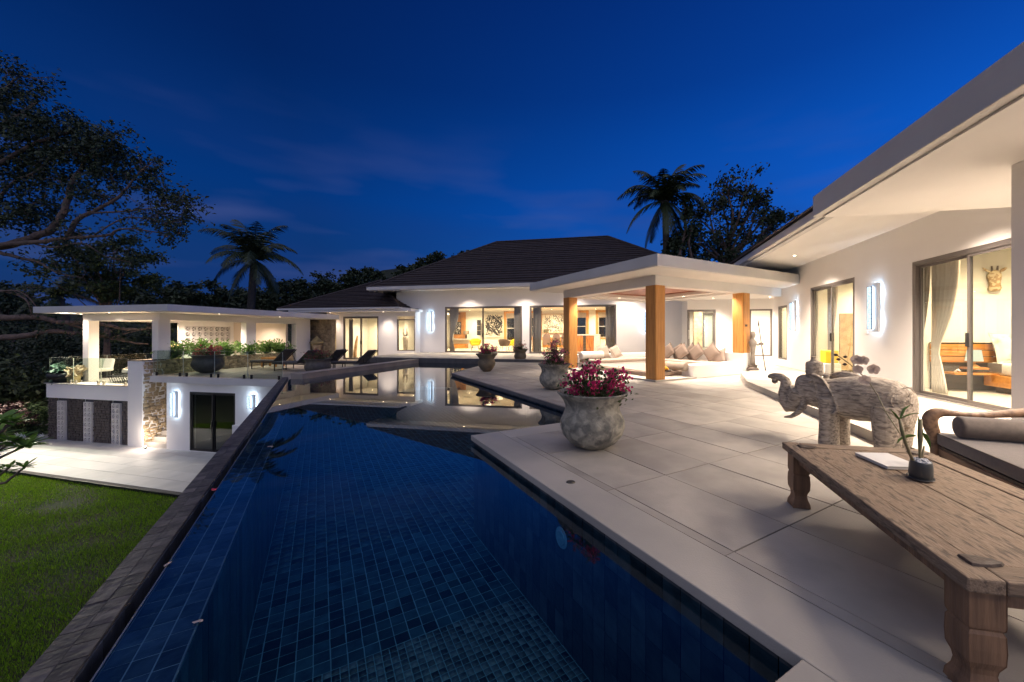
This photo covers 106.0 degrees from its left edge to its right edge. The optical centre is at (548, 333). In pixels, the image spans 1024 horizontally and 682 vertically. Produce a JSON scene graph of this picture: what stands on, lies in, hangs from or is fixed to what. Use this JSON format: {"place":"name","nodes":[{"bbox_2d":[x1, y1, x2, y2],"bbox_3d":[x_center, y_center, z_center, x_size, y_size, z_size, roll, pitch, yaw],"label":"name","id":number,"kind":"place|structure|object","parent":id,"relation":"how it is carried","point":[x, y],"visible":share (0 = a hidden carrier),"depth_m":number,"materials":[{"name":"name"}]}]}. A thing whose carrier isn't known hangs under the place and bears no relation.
{"place":"outdoors","nodes":[
{"label":"outdoors","id":0,"kind":"place"},
{"bbox_2d":[0,424,215,497],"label":"courtyard","id":1,"kind":"structure","parent":0,"point":[166,472],"depth_m":13.20,"materials":[{"name":"grey tile"}]},
{"bbox_2d":[33,304,338,452],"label":"garden pavilion","id":2,"kind":"structure","parent":1,"relation":"on","point":[134,411],"depth_m":16.03,"materials":[{"name":"white paint"}]},
{"bbox_2d":[42,361,82,382],"bbox_3d":[-20.970,1.703,16.700,1.174,0.970,1.250,0,0,28],"label":"leafy planter","id":3,"kind":"object","parent":2,"relation":"on","point":[58,375],"visible":0.59,"depth_m":16.32,"materials":[{"name":"green plant"}]},
{"bbox_2d":[63,365,87,382],"bbox_3d":[-20.304,1.731,16.509,0.670,0.738,0.628,0,0,-36],"label":"driftwood sculpture","id":4,"kind":"object","parent":2,"relation":"on","point":[78,371],"visible":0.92,"depth_m":16.40,"materials":[{"name":"beige wood"}]},
{"bbox_2d":[150,339,195,358],"bbox_3d":[-16.120,0.688,16.549,1.426,0.992,1.289,0,0,-34],"label":"planter shrub","id":5,"kind":"object","parent":2,"relation":"on","point":[175,352],"visible":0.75,"depth_m":16.50,"materials":[{"name":"green plant"}]},
{"bbox_2d":[170,391,178,417],"bbox_3d":[-14.389,2.725,14.783,0.284,1.020,0.143,0,0,12],"label":"wall lamp","id":6,"kind":"object","parent":2,"relation":"attached to","point":[174,404],"visible":1,"depth_m":14.76,"materials":[{"name":"white"}]},
{"bbox_2d":[183,336,219,354],"bbox_3d":[-15.873,0.625,17.556,1.440,1.057,1.437,0,0,-30],"label":"planter shrub","id":7,"kind":"object","parent":2,"relation":"on","point":[202,343],"visible":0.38,"depth_m":17.41,"materials":[{"name":"green plant"}]},
{"bbox_2d":[190,392,234,451],"bbox_3d":[-12.697,3.355,14.556,2.143,2.250,0.130,0,0,12],"label":"dark sliding door","id":8,"kind":"structure","parent":2,"relation":"in","point":[213,423],"depth_m":14.59,"materials":[{"name":"black glass"}]},
{"bbox_2d":[209,339,241,355],"bbox_3d":[-15.739,0.741,18.653,1.382,1.001,1.284,0,0,33],"label":"planter shrub","id":9,"kind":"object","parent":2,"relation":"on","point":[228,349],"visible":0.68,"depth_m":18.57,"materials":[{"name":"green plant"}]},
{"bbox_2d":[231,340,262,354],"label":"planter shrub","id":10,"kind":"object","parent":2,"relation":"on","point":[252,349],"visible":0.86,"depth_m":19.56,"materials":[{"name":"green plant"}]},
{"bbox_2d":[256,338,284,353],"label":"planter shrub","id":11,"kind":"object","parent":2,"relation":"on","point":[268,346],"visible":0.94,"depth_m":20.66,"materials":[{"name":"green plant"}]},
{"bbox_2d":[0,345,290,681],"bbox_3d":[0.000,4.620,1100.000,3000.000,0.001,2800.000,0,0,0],"label":"ground","id":12,"kind":"structure","parent":0,"point":[63,505],"depth_m":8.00,"materials":[{"name":"plant"}]},
{"bbox_2d":[0,348,38,400],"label":"bush","id":13,"kind":"object","parent":12,"relation":"on","point":[7,369],"visible":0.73,"depth_m":18.43,"materials":[{"name":"green plant"}]},
{"bbox_2d":[0,401,38,448],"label":"red bush","id":14,"kind":"object","parent":12,"relation":"on","point":[4,408],"visible":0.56,"depth_m":15.10,"materials":[{"name":"brown plant"}]},
{"bbox_2d":[0,361,47,405],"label":"bush","id":15,"kind":"object","parent":12,"relation":"on","point":[4,398],"visible":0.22,"depth_m":19.22,"materials":[{"name":"green plant"}]},
{"bbox_2d":[0,408,52,484],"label":"plumeria","id":16,"kind":"object","parent":12,"relation":"on","point":[10,418],"visible":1,"depth_m":8.20,"materials":[{"name":"green plant"}]},
{"bbox_2d":[4,402,48,435],"bbox_3d":[-22.733,3.820,16.844,2.269,1.590,2.393,0,0,0],"label":"bush","id":17,"kind":"object","parent":12,"relation":"on","point":[42,416],"visible":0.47,"depth_m":16.89,"materials":[{"name":"green plant"}]},
{"bbox_2d":[0,280,76,351],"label":"broadleaf tree","id":18,"kind":"object","parent":12,"relation":"on","point":[11,300],"visible":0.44,"depth_m":41.56,"materials":[{"name":"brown plant"}]},
{"bbox_2d":[0,362,82,423],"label":"bush","id":19,"kind":"object","parent":12,"relation":"on","point":[36,385],"visible":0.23,"depth_m":19.48,"materials":[{"name":"green plant"}]},
{"bbox_2d":[0,304,82,390],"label":"bush","id":20,"kind":"object","parent":12,"relation":"on","point":[6,329],"visible":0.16,"depth_m":25.19,"materials":[{"name":"green plant"}]},
{"bbox_2d":[0,324,111,390],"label":"bush","id":21,"kind":"object","parent":12,"relation":"on","point":[31,349],"visible":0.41,"depth_m":29.46,"materials":[{"name":"green plant"}]},
{"bbox_2d":[15,274,98,364],"bbox_3d":[-43.099,-0.299,34.162,5.089,9.835,4.948,0,0,-36],"label":"coconut palm","id":22,"kind":"object","parent":12,"relation":"on","point":[58,298],"visible":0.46,"depth_m":33.81,"materials":[{"name":"green plant"}]},
{"bbox_2d":[24,315,151,375],"bbox_3d":[-38.165,2.096,33.998,10.716,8.470,9.396,0,0,-40],"label":"bush","id":23,"kind":"object","parent":12,"relation":"on","point":[114,349],"visible":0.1,"depth_m":33.35,"materials":[{"name":"green plant"}]},
{"bbox_2d":[16,229,177,377],"bbox_3d":[-27.552,-0.827,23.739,6.019,10.861,6.955,0,0,0],"label":"broadleaf tree","id":24,"kind":"object","parent":12,"relation":"on","point":[107,287],"visible":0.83,"depth_m":23.56,"materials":[{"name":"green plant"}]},
{"bbox_2d":[0,50,215,348],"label":"spreading tree","id":25,"kind":"object","parent":12,"relation":"on","point":[33,158],"visible":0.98,"depth_m":19.73,"materials":[{"name":"green plant"}]},
{"bbox_2d":[75,327,187,376],"bbox_3d":[-34.893,2.790,33.638,9.486,6.906,9.531,0,0,0],"label":"bush","id":26,"kind":"object","parent":12,"relation":"on","point":[139,335],"visible":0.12,"depth_m":32.75,"materials":[{"name":"green plant"}]},
{"bbox_2d":[111,280,170,355],"bbox_3d":[-42.000,-0.616,39.854,6.085,10.436,6.178,0,0,-22],"label":"broadleaf tree","id":27,"kind":"object","parent":12,"relation":"on","point":[130,298],"visible":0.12,"depth_m":38.75,"materials":[{"name":"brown plant"}]},
{"bbox_2d":[19,377,287,681],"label":"pool outer wall","id":28,"kind":"structure","parent":12,"relation":"on","point":[79,648],"depth_m":2.19,"materials":[{"name":"grey stone"}]},
{"bbox_2d":[131,280,213,330],"bbox_3d":[-34.537,-0.209,36.089,6.148,9.623,5.302,0,0,0],"label":"broadleaf tree","id":29,"kind":"object","parent":12,"relation":"on","point":[189,298],"visible":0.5,"depth_m":35.30,"materials":[{"name":"green plant"}]},
{"bbox_2d":[174,277,247,330],"bbox_3d":[-33.165,-0.485,37.867,6.990,10.176,5.710,0,0,32],"label":"broadleaf tree","id":30,"kind":"object","parent":12,"relation":"on","point":[221,296],"visible":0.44,"depth_m":37.45,"materials":[{"name":"green plant"}]},
{"bbox_2d":[197,219,302,309],"bbox_3d":[-23.077,-2.239,29.837,5.971,13.689,5.879,0,0,33],"label":"coconut palm","id":31,"kind":"object","parent":12,"relation":"on","point":[253,248],"visible":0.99,"depth_m":29.75,"materials":[{"name":"green plant"}]},
{"bbox_2d":[231,284,275,309],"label":"broadleaf tree","id":32,"kind":"object","parent":12,"relation":"on","point":[265,295],"visible":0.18,"depth_m":42.12,"materials":[{"name":"green plant"}]},
{"bbox_2d":[259,277,315,330],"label":"broadleaf tree","id":33,"kind":"object","parent":12,"relation":"on","point":[295,291],"visible":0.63,"depth_m":38.98,"materials":[{"name":"green plant"}]},
{"bbox_2d":[306,269,342,297],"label":"broadleaf tree","id":34,"kind":"object","parent":12,"relation":"on","point":[323,285],"visible":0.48,"depth_m":42.98,"materials":[{"name":"green plant"}]},
{"bbox_2d":[331,267,372,291],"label":"broadleaf tree","id":35,"kind":"object","parent":12,"relation":"on","point":[349,278],"visible":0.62,"depth_m":39.19,"materials":[{"name":"green plant"}]},
{"bbox_2d":[358,266,388,281],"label":"broadleaf tree","id":36,"kind":"object","parent":12,"relation":"on","point":[377,274],"visible":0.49,"depth_m":45.41,"materials":[{"name":"green plant"}]},
{"bbox_2d":[391,259,425,276],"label":"broadleaf tree","id":37,"kind":"object","parent":12,"relation":"on","point":[402,269],"visible":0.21,"depth_m":39.54,"materials":[{"name":"green plant"}]},
{"bbox_2d":[414,250,446,269],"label":"broadleaf tree","id":38,"kind":"object","parent":12,"relation":"on","point":[434,258],"visible":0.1,"depth_m":37.14,"materials":[{"name":"green plant"}]},
{"bbox_2d":[150,359,356,386],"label":"lounge deck","id":39,"kind":"structure","parent":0,"point":[269,374],"depth_m":14.84,"materials":[{"name":"grey concrete"}]},
{"bbox_2d":[189,354,225,372],"bbox_3d":[-14.344,1.273,16.181,1.160,0.755,1.160,0,0,9],"label":"planter pot","id":40,"kind":"object","parent":39,"relation":"on","point":[200,363],"visible":0.94,"depth_m":15.81,"materials":[{"name":"stone"}]},
{"bbox_2d":[189,344,224,354],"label":"bougainvillea","id":41,"kind":"object","parent":40,"relation":"in","point":[211,350],"visible":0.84,"depth_m":16.11,"materials":[{"name":"brown plant"}]},
{"bbox_2d":[153,350,282,379],"bbox_3d":[-12.416,1.159,14.288,6.295,0.983,0.090,0,0,14],"label":"glass railing","id":42,"kind":"object","parent":39,"relation":"on","point":[186,375],"visible":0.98,"depth_m":14.29,"materials":[{"name":"grey"}]},
{"bbox_2d":[249,349,296,368],"bbox_3d":[-12.809,1.185,17.906,2.000,0.930,0.707,0,0,9],"label":"sun lounger","id":43,"kind":"object","parent":39,"relation":"on","point":[287,353],"visible":0.72,"depth_m":17.74,"materials":[{"name":"grey metal"}]},
{"bbox_2d":[272,350,320,370],"bbox_3d":[-11.093,1.185,16.945,2.000,0.930,0.707,0,0,11],"label":"sun lounger","id":44,"kind":"object","parent":39,"relation":"on","point":[298,361],"visible":0.49,"depth_m":16.76,"materials":[{"name":"grey metal"}]},
{"bbox_2d":[303,358,331,370],"bbox_3d":[-9.410,1.334,15.675,1.040,0.632,1.040,0,0,-27],"label":"planter pot","id":45,"kind":"object","parent":39,"relation":"on","point":[314,364],"visible":0.69,"depth_m":15.29,"materials":[{"name":"stone"}]},
{"bbox_2d":[331,349,377,367],"bbox_3d":[-8.604,1.185,17.110,2.000,0.930,0.707,0,0,10],"label":"sun lounger","id":46,"kind":"object","parent":39,"relation":"on","point":[366,356],"visible":0.86,"depth_m":16.93,"materials":[{"name":"grey metal"}]},
{"bbox_2d":[276,279,459,359],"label":"bedroom block","id":47,"kind":"structure","parent":39,"relation":"on","point":[381,321],"depth_m":24.20,"materials":[{"name":"white paint"}]},
{"bbox_2d":[343,316,377,358],"bbox_3d":[-11.768,0.285,24.115,2.496,2.690,0.130,0,0,12],"label":"sliding door","id":48,"kind":"structure","parent":47,"relation":"in","point":[344,318],"depth_m":24.13,"materials":[{"name":"beige metal"}]},
{"bbox_2d":[0,308,604,344],"bbox_3d":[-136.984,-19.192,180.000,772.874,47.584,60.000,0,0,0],"label":"ridge","id":49,"kind":"structure","parent":0,"point":[580,330],"depth_m":155.67,"materials":[{"name":"plant"}]},
{"bbox_2d":[0,0,1023,306],"label":"sky","id":50,"kind":"structure","parent":0,"point":[383,134],"materials":[{"name":"blue"}]},
{"bbox_2d":[239,376,792,681],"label":"pool basin","id":51,"kind":"object","parent":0,"point":[417,547],"visible":0.58,"depth_m":3.52,"materials":[{"name":"teal tile"}]},
{"bbox_2d":[90,378,297,681],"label":"pool weir","id":52,"kind":"object","parent":51,"relation":"attached to","point":[211,574],"visible":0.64,"depth_m":2.43,"materials":[{"name":"blue tile"}]},
{"bbox_2d":[290,359,418,378],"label":"pool kerb","id":53,"kind":"structure","parent":51,"relation":"attached to","point":[320,373],"depth_m":13.79,"materials":[{"name":"stone"}]},
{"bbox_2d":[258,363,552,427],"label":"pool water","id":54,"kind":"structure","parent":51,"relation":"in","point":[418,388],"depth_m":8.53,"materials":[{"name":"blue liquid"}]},
{"bbox_2d":[353,352,773,365],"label":"terrace","id":55,"kind":"structure","parent":0,"point":[441,357],"depth_m":18.67,"materials":[{"name":"stone"}]},
{"bbox_2d":[366,235,681,353],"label":"house","id":56,"kind":"structure","parent":55,"relation":"on","point":[495,277],"depth_m":23.37,"materials":[{"name":"white paint"}]},
{"bbox_2d":[450,309,458,350],"bbox_3d":[-5.852,-0.260,23.826,0.624,2.781,0.095,0,0,12],"label":"curtain","id":57,"kind":"object","parent":56,"relation":"hanging from","point":[454,313],"visible":0.84,"depth_m":23.83,"materials":[{"name":"grey fabric"}]},
{"bbox_2d":[445,306,521,352],"bbox_3d":[-3.937,-0.235,23.053,4.887,2.770,0.130,0,0,12],"label":"sliding door","id":58,"kind":"structure","parent":56,"relation":"in","point":[482,307],"depth_m":23.06,"materials":[{"name":"beige metal"}]},
{"bbox_2d":[484,314,503,336],"bbox_3d":[-4.290,-0.625,30.119,1.572,1.810,0.046,0,0,12],"label":"abstract painting","id":59,"kind":"object","parent":56,"relation":"attached to","point":[493,325],"visible":1,"depth_m":30.11,"materials":[{"name":"beige fabric"}]},
{"bbox_2d":[514,308,520,346],"bbox_3d":[-1.831,-0.260,22.993,0.504,2.780,0.095,0,0,12],"label":"curtain","id":60,"kind":"object","parent":56,"relation":"hanging from","point":[517,324],"visible":0.59,"depth_m":22.99,"materials":[{"name":"grey fabric"}]},
{"bbox_2d":[533,308,540,351],"bbox_3d":[-0.676,-0.260,22.754,0.504,2.780,0.095,0,0,12],"label":"curtain","id":61,"kind":"object","parent":56,"relation":"hanging from","point":[536,329],"visible":0.84,"depth_m":22.75,"materials":[{"name":"grey fabric"}]},
{"bbox_2d":[542,314,562,332],"bbox_3d":[0.354,-0.750,29.158,1.770,1.460,0.045,0,0,12],"label":"abstract painting","id":62,"kind":"object","parent":56,"relation":"attached to","point":[552,323],"visible":0.91,"depth_m":29.15,"materials":[{"name":"beige fabric"}]},
{"bbox_2d":[529,304,615,353],"bbox_3d":[1.330,-0.235,21.963,4.996,2.770,0.130,0,0,12],"label":"sliding door","id":63,"kind":"structure","parent":56,"relation":"in","point":[607,305],"depth_m":22.16,"materials":[{"name":"beige metal"}]},
{"bbox_2d":[605,307,613,351],"bbox_3d":[3.492,-0.260,21.891,0.504,2.780,0.095,0,0,12],"label":"curtain","id":64,"kind":"object","parent":56,"relation":"hanging from","point":[609,327],"visible":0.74,"depth_m":21.89,"materials":[{"name":"grey fabric"}]},
{"bbox_2d":[577,334,600,351],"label":"kitchen island","id":65,"kind":"structure","parent":0,"point":[588,342],"depth_m":24.15,"materials":[{"name":"brown wood"}]},
{"bbox_2d":[617,164,709,253],"bbox_3d":[7.344,-4.965,24.831,4.870,12.533,5.621,0,0,-22],"label":"coconut palm","id":66,"kind":"object","parent":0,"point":[666,191],"visible":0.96,"depth_m":24.51,"materials":[{"name":"green plant"}]},
{"bbox_2d":[661,194,714,261],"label":"open crowned tree","id":67,"kind":"object","parent":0,"point":[688,214],"visible":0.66,"depth_m":24.14,"materials":[{"name":"green plant"}]},
{"bbox_2d":[660,162,798,263],"bbox_3d":[11.906,-4.926,25.985,9.368,12.468,5.293,0,0,0],"label":"open crowned tree","id":68,"kind":"object","parent":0,"point":[726,250],"visible":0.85,"depth_m":25.09,"materials":[{"name":"green plant"}]},
{"bbox_2d":[451,362,1023,681],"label":"pool deck","id":69,"kind":"structure","parent":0,"point":[683,484],"depth_m":2.60,"materials":[{"name":"beige stone"}]},
{"bbox_2d":[476,353,497,371],"bbox_3d":[-2.123,0.994,13.173,0.750,0.612,0.750,0,0,-9],"label":"planter pot","id":70,"kind":"object","parent":69,"relation":"on","point":[486,363],"visible":0.98,"depth_m":12.94,"materials":[{"name":"stone"}]},
{"bbox_2d":[538,362,570,389],"bbox_3d":[0.133,1.002,8.982,0.770,0.597,0.770,0,0,-36],"label":"planter pot","id":71,"kind":"object","parent":69,"relation":"on","point":[551,377],"visible":0.91,"depth_m":8.70,"materials":[{"name":"stone"}]},
{"bbox_2d":[539,338,571,368],"bbox_3d":[0.166,0.482,9.049,0.832,0.773,0.866,0,0,0],"label":"bougainvillea","id":72,"kind":"object","parent":71,"relation":"in","point":[553,357],"visible":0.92,"depth_m":8.92,"materials":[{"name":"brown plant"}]},
{"bbox_2d":[557,387,627,449],"bbox_3d":[0.502,0.984,4.428,0.810,0.632,0.810,0,0,27],"label":"planter pot","id":73,"kind":"object","parent":69,"relation":"on","point":[585,423],"visible":0.91,"depth_m":4.13,"materials":[{"name":"stone"}]},
{"bbox_2d":[557,358,636,408],"bbox_3d":[0.576,0.560,4.386,0.997,0.570,0.738,0,0,-19],"label":"bougainvillea","id":74,"kind":"object","parent":73,"relation":"in","point":[591,387],"visible":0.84,"depth_m":4.34,"materials":[{"name":"pink plant"}]},
{"bbox_2d":[530,253,798,381],"bbox_3d":[6.163,-0.274,14.791,12.235,3.187,6.326,0,0,-31],"label":"gazebo","id":75,"kind":"object","parent":69,"relation":"on","point":[654,282],"visible":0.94,"depth_m":11.51,"materials":[{"name":"white paint"}]},
{"bbox_2d":[580,356,645,363],"bbox_3d":[2.814,1.000,14.671,3.320,0.120,0.960,0,0,-31],"label":"seat mattress","id":76,"kind":"object","parent":75,"relation":"on","point":[624,359],"visible":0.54,"depth_m":14.17,"materials":[{"name":"beige fabric"}]},
{"bbox_2d":[596,366,681,375],"bbox_3d":[3.315,1.183,12.699,2.440,0.130,2.760,0,0,-31],"label":"floor mattress","id":77,"kind":"object","parent":75,"relation":"on","point":[667,373],"depth_m":11.44,"materials":[{"name":"white fabric"}]},
{"bbox_2d":[597,363,676,370],"bbox_3d":[3.301,1.107,12.714,2.270,0.020,2.560,0,0,-31],"label":"seat blanket","id":78,"kind":"object","parent":77,"relation":"on","point":[637,366],"visible":0.4,"depth_m":12.74,"materials":[{"name":"beige fabric"}]},
{"bbox_2d":[768,356,918,448],"bbox_3d":[3.333,0.790,4.529,0.493,1.020,1.568,0,0,-26],"label":"elephant statue","id":79,"kind":"object","parent":69,"relation":"on","point":[839,400],"visible":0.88,"depth_m":4.27,"materials":[{"name":"grey stone"}]},
{"bbox_2d":[782,442,1023,681],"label":"coffee table","id":80,"kind":"object","parent":69,"relation":"on","point":[958,529],"visible":0.91,"depth_m":1.72,"materials":[{"name":"brown wood"}]},
{"bbox_2d":[855,452,908,469],"bbox_3d":[2.231,0.838,2.531,0.214,0.018,0.284,0,0,5],"label":"magazine","id":81,"kind":"object","parent":80,"relation":"on","point":[887,460],"visible":0.86,"depth_m":2.52,"materials":[{"name":"paper"}]},
{"bbox_2d":[906,456,935,481],"bbox_3d":[2.178,0.786,2.250,0.124,0.122,0.164,0,0,33],"label":"oval plant pot","id":82,"kind":"object","parent":80,"relation":"on","point":[921,469],"visible":0.97,"depth_m":2.20,"materials":[{"name":"grey ceramic"}]},
{"bbox_2d":[834,354,930,460],"bbox_3d":[2.077,0.465,2.504,0.303,0.640,0.543,0,0,0],"label":"orchid","id":83,"kind":"object","parent":82,"relation":"in","point":[871,369],"visible":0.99,"depth_m":2.27,"materials":[{"name":"plant"}]},
{"bbox_2d":[922,408,1023,489],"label":"daybed sofa","id":84,"kind":"object","parent":69,"relation":"on","point":[1002,461],"visible":0.81,"depth_m":2.97,"materials":[{"name":"brown wood"}]},
{"bbox_2d":[952,416,1023,442],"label":"bolster","id":85,"kind":"object","parent":84,"relation":"on","point":[998,429],"visible":1,"depth_m":3.02,"materials":[{"name":"beige fabric"}]},
{"bbox_2d":[741,361,1010,451],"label":"bedroom terrace","id":86,"kind":"structure","parent":0,"point":[759,380],"depth_m":6.33,"materials":[{"name":"stone"}]},
{"bbox_2d":[682,296,773,358],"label":"entrance block","id":87,"kind":"structure","parent":86,"relation":"on","point":[706,324],"depth_m":18.12,"materials":[{"name":"white paint"}]},
{"bbox_2d":[687,309,715,347],"bbox_3d":[7.191,0.015,18.104,1.260,2.270,0.110,0,0,12],"label":"glass door","id":88,"kind":"structure","parent":87,"relation":"in","point":[708,310],"depth_m":18.06,"materials":[{"name":"beige metal"}]},
{"bbox_2d":[747,321,765,370],"bbox_3d":[6.607,0.371,12.246,0.526,1.603,0.340,0,0,12],"label":"spear statue","id":89,"kind":"object","parent":86,"relation":"on","point":[752,345],"visible":1,"depth_m":12.19,"materials":[{"name":"brown stone"}]},
{"bbox_2d":[729,41,1023,419],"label":"wing","id":90,"kind":"structure","parent":86,"relation":"on","point":[942,182],"depth_m":6.76,"materials":[{"name":"white paint"}]},
{"bbox_2d":[778,305,786,359],"bbox_3d":[8.278,-0.030,13.500,0.110,1.880,0.791,0,0,12],"label":"window","id":91,"kind":"structure","parent":90,"relation":"in","point":[785,306],"depth_m":13.82,"materials":[{"name":"beige metal"}]},
{"bbox_2d":[789,300,796,331],"bbox_3d":[7.922,-0.550,12.436,0.143,1.010,0.284,0,0,12],"label":"wall lamp","id":92,"kind":"object","parent":90,"relation":"attached to","point":[793,316],"visible":1,"depth_m":12.40,"materials":[{"name":"white"}]},
{"bbox_2d":[820,350,840,373],"bbox_3d":[7.741,0.810,10.600,0.400,0.680,0.400,0,0,12],"label":"yellow seat","id":93,"kind":"object","parent":90,"relation":"on","point":[825,357],"visible":0.53,"depth_m":10.45,"materials":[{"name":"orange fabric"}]},
{"bbox_2d":[827,286,837,349],"bbox_3d":[8.166,-0.145,11.052,0.095,2.551,0.504,0,0,12],"label":"curtain","id":94,"kind":"object","parent":90,"relation":"hanging from","point":[829,308],"visible":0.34,"depth_m":11.15,"materials":[{"name":"beige fabric"}]},
{"bbox_2d":[811,277,854,373],"bbox_3d":[7.606,-0.100,10.310,0.130,2.500,2.283,0,0,12],"label":"sliding door","id":95,"kind":"structure","parent":90,"relation":"in","point":[851,280],"depth_m":10.30,"materials":[{"name":"beige metal"}]},
{"bbox_2d":[839,313,852,371],"bbox_3d":[9.062,0.275,11.600,0.600,1.750,0.240,0,0,12],"label":"wooden screen","id":96,"kind":"object","parent":90,"relation":"on","point":[846,334],"visible":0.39,"depth_m":11.59,"materials":[{"name":"brown wood"}]},
{"bbox_2d":[867,282,880,331],"bbox_3d":[7.075,-0.560,8.343,0.143,1.060,0.284,0,0,12],"label":"wall lamp","id":97,"kind":"object","parent":90,"relation":"attached to","point":[874,307],"visible":1,"depth_m":8.32,"materials":[{"name":"white"}]},
{"bbox_2d":[924,267,929,390],"bbox_3d":[7.349,-0.160,7.550,0.095,2.580,0.344,0,0,12],"label":"curtain","id":98,"kind":"object","parent":90,"relation":"hanging from","point":[926,282],"visible":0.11,"depth_m":7.44,"materials":[{"name":"beige fabric"}]},
{"bbox_2d":[931,260,959,394],"bbox_3d":[7.366,-0.160,7.138,0.095,2.581,0.664,0,0,12],"label":"curtain","id":99,"kind":"object","parent":90,"relation":"hanging from","point":[945,279],"visible":0.96,"depth_m":7.21,"materials":[{"name":"beige fabric"}]},
{"bbox_2d":[912,238,1010,410],"bbox_3d":[6.740,-0.103,6.130,0.130,2.506,2.450,0,0,12],"label":"sliding door","id":100,"kind":"structure","parent":90,"relation":"in","point":[917,267],"depth_m":6.56,"materials":[{"name":"beige metal"}]},
{"bbox_2d":[929,342,996,390],"bbox_3d":[8.772,0.667,7.757,1.776,0.965,0.120,0,0,12],"label":"headboard","id":101,"kind":"object","parent":90,"relation":"on","point":[952,355],"visible":0.56,"depth_m":7.81,"materials":[{"name":"brown wood"}]},
{"bbox_2d":[944,371,1001,375],"bbox_3d":[8.374,0.792,7.635,0.750,0.035,0.360,0,0,12],"label":"bedside shelf","id":102,"kind":"object","parent":101,"relation":"attached to","point":[965,373],"visible":0.71,"depth_m":7.52,"materials":[{"name":"brown wood"}]},
{"bbox_2d":[959,350,988,369],"bbox_3d":[8.474,0.520,7.655,0.320,0.380,0.260,0,0,12],"label":"bedside lamp","id":103,"kind":"object","parent":102,"relation":"on","point":[977,355],"visible":0.8,"depth_m":7.56,"materials":[{"name":"white fabric"}]},
{"bbox_2d":[983,266,1006,291],"bbox_3d":[8.961,-1.100,7.688,0.406,0.516,0.120,0,0,12],"label":"giraffe head","id":104,"kind":"object","parent":90,"relation":"attached to","point":[994,277],"visible":1,"depth_m":7.69},
{"bbox_2d":[984,333,1010,393],"bbox_3d":[9.385,0.566,6.458,1.900,1.168,2.144,0,0,12],"label":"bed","id":105,"kind":"object","parent":90,"relation":"on","point":[1001,343],"visible":0.62,"depth_m":7.42,"materials":[{"name":"white fabric"}]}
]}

